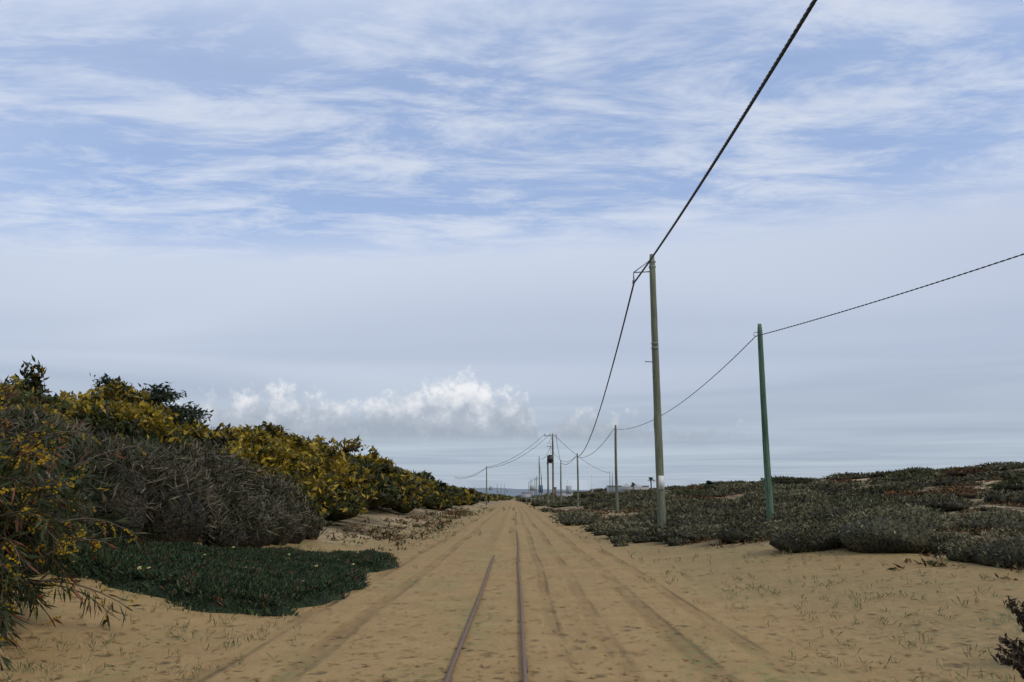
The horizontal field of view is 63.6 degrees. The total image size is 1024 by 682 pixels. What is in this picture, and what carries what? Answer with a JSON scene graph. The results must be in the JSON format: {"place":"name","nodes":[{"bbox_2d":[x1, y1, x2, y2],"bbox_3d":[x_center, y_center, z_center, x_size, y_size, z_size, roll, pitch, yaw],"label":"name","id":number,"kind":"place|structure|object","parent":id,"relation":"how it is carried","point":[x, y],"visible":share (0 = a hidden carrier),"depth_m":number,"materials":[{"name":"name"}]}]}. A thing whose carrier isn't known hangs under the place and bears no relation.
{"place":"outdoors","nodes":[
{"label":"outdoors","id":0,"kind":"place"},
{"bbox_2d":[0,469,1023,681],"bbox_3d":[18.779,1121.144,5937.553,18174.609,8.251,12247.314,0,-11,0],"label":"ground","id":1,"kind":"structure","parent":0,"point":[408,598],"depth_m":9.24,"materials":[{"name":"beige sand"}]},
{"bbox_2d":[0,375,154,671],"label":"wattle","id":2,"kind":"object","parent":1,"relation":"on","point":[9,559],"depth_m":7.43,"materials":[{"name":"plant"}]},
{"bbox_2d":[46,559,399,616],"bbox_3d":[-5.457,3.833,14.986,6.400,0.962,11.840,0,-11,0],"label":"ground cover edge","id":3,"kind":"object","parent":1,"relation":"on","point":[156,589],"visible":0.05,"depth_m":10.39,"materials":[{"name":"green plant"}]},
{"bbox_2d":[51,537,400,616],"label":"ground cover plants","id":4,"kind":"object","parent":3,"relation":"on","point":[269,575],"visible":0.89,"depth_m":11.64,"materials":[{"name":"green plant"}]},
{"bbox_2d":[4,402,483,574],"bbox_3d":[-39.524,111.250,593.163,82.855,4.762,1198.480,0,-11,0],"label":"branches","id":5,"kind":"object","parent":1,"relation":"on","point":[166,530],"visible":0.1,"depth_m":15.11,"materials":[{"name":"grey plant"}]},
{"bbox_2d":[90,373,214,433],"bbox_3d":[-11.963,2.582,26.961,4.302,3.027,2.650,0,-11,0],"label":"tree","id":6,"kind":"object","parent":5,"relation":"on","point":[184,412],"depth_m":26.69,"materials":[{"name":"green plant"}]},
{"bbox_2d":[0,354,512,544],"bbox_3d":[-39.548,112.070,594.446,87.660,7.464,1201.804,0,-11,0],"label":"thicket","id":7,"kind":"object","parent":5,"relation":"attached to","point":[269,443],"depth_m":18.77,"materials":[{"name":"green plant"}]},
{"bbox_2d":[444,514,527,681],"bbox_3d":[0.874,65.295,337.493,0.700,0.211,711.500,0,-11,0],"label":"rails","id":8,"kind":"object","parent":1,"relation":"on","point":[448,677],"visible":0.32,"depth_m":8.41,"materials":[{"name":"grey metal"}]},
{"bbox_2d":[0,476,1023,681],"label":"dry grass","id":9,"kind":"structure","parent":1,"relation":"on","point":[460,512],"depth_m":11.41,"materials":[{"name":"beige plant"}]},
{"bbox_2d":[486,433,612,505],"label":"poles","id":10,"kind":"object","parent":1,"relation":"on","point":[547,480],"visible":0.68,"depth_m":120.64,"materials":[{"name":"grey wood"}]},
{"bbox_2d":[456,434,608,482],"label":"cables","id":11,"kind":"object","parent":10,"relation":"on","point":[550,458],"visible":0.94,"depth_m":125.11,"materials":[{"name":"black plastic"}]},
{"bbox_2d":[544,433,556,453],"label":"hardware","id":12,"kind":"object","parent":10,"relation":"on","point":[550,442],"visible":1,"depth_m":121.32,"materials":[{"name":"grey metal"}]},
{"bbox_2d":[489,483,648,500],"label":"buildings","id":13,"kind":"structure","parent":1,"relation":"on","point":[625,487],"depth_m":265.69,"materials":[{"name":"grey paint"}]},
{"bbox_2d":[521,485,649,492],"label":"roofs","id":14,"kind":"structure","parent":13,"relation":"on","point":[572,491],"depth_m":265.70,"materials":[{"name":"grey"}]},
{"bbox_2d":[567,466,592,495],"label":"utility poles","id":15,"kind":"object","parent":1,"relation":"on","point":[591,478],"visible":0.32,"depth_m":236.67,"materials":[{"name":"white paint"}]},
{"bbox_2d":[577,254,665,531],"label":"wooden poles","id":16,"kind":"object","parent":1,"relation":"on","point":[661,509],"visible":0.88,"depth_m":26.17,"materials":[{"name":"wood"}]},
{"bbox_2d":[658,476,663,489],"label":"pole labels","id":17,"kind":"object","parent":16,"relation":"attached to","point":[661,482],"visible":1,"depth_m":25.48,"materials":[{"name":"white paint"}]},
{"bbox_2d":[632,260,757,361],"bbox_3d":[6.059,-0.900,27.011,4.433,3.356,0.321,2,-11,-13],"label":"pole bracket","id":18,"kind":"object","parent":16,"relation":"attached to","point":[648,271],"visible":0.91,"depth_m":26.82,"materials":[{"name":"grey metal"}]},
{"bbox_2d":[576,0,1023,457],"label":"cables","id":19,"kind":"object","parent":16,"relation":"attached to","point":[789,41],"visible":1,"depth_m":17.53,"materials":[{"name":"black plastic"}]},
{"bbox_2d":[757,324,773,522],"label":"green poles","id":20,"kind":"object","parent":1,"relation":"on","point":[767,475],"visible":0.86,"depth_m":26.81,"materials":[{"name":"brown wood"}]},
{"bbox_2d":[517,465,1023,568],"bbox_3d":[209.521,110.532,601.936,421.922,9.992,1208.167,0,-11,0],"label":"scrub","id":21,"kind":"object","parent":1,"relation":"on","point":[857,540],"visible":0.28,"depth_m":20.38,"materials":[{"name":"green plant"}]},
{"bbox_2d":[512,461,1023,557],"bbox_3d":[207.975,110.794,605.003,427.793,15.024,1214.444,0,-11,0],"label":"scrub leaves","id":22,"kind":"object","parent":21,"relation":"attached to","point":[893,506],"visible":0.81,"depth_m":35.87,"materials":[{"name":"green plant"}]},
{"bbox_2d":[995,603,1023,670],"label":"shrub leaves","id":23,"kind":"object","parent":1,"relation":"on","point":[1013,647],"visible":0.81,"depth_m":5.80,"materials":[{"name":"grey plant"}]},
{"bbox_2d":[992,594,1023,679],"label":"dry bush heads","id":24,"kind":"object","parent":23,"relation":"attached to","point":[1017,651],"visible":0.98,"depth_m":5.87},
{"bbox_2d":[0,0,1023,489],"label":"sky","id":25,"kind":"structure","parent":0,"point":[418,230],"materials":[{"name":"blue"}]},
{"bbox_2d":[467,488,589,496],"bbox_3d":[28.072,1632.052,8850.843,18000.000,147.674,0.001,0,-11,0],"label":"hills","id":26,"kind":"structure","parent":0,"point":[513,492],"depth_m":8854.76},
{"bbox_2d":[596,477,755,492],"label":"trees","id":27,"kind":"object","parent":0,"point":[708,483],"depth_m":128.94,"materials":[{"name":"green plant"}]}
]}

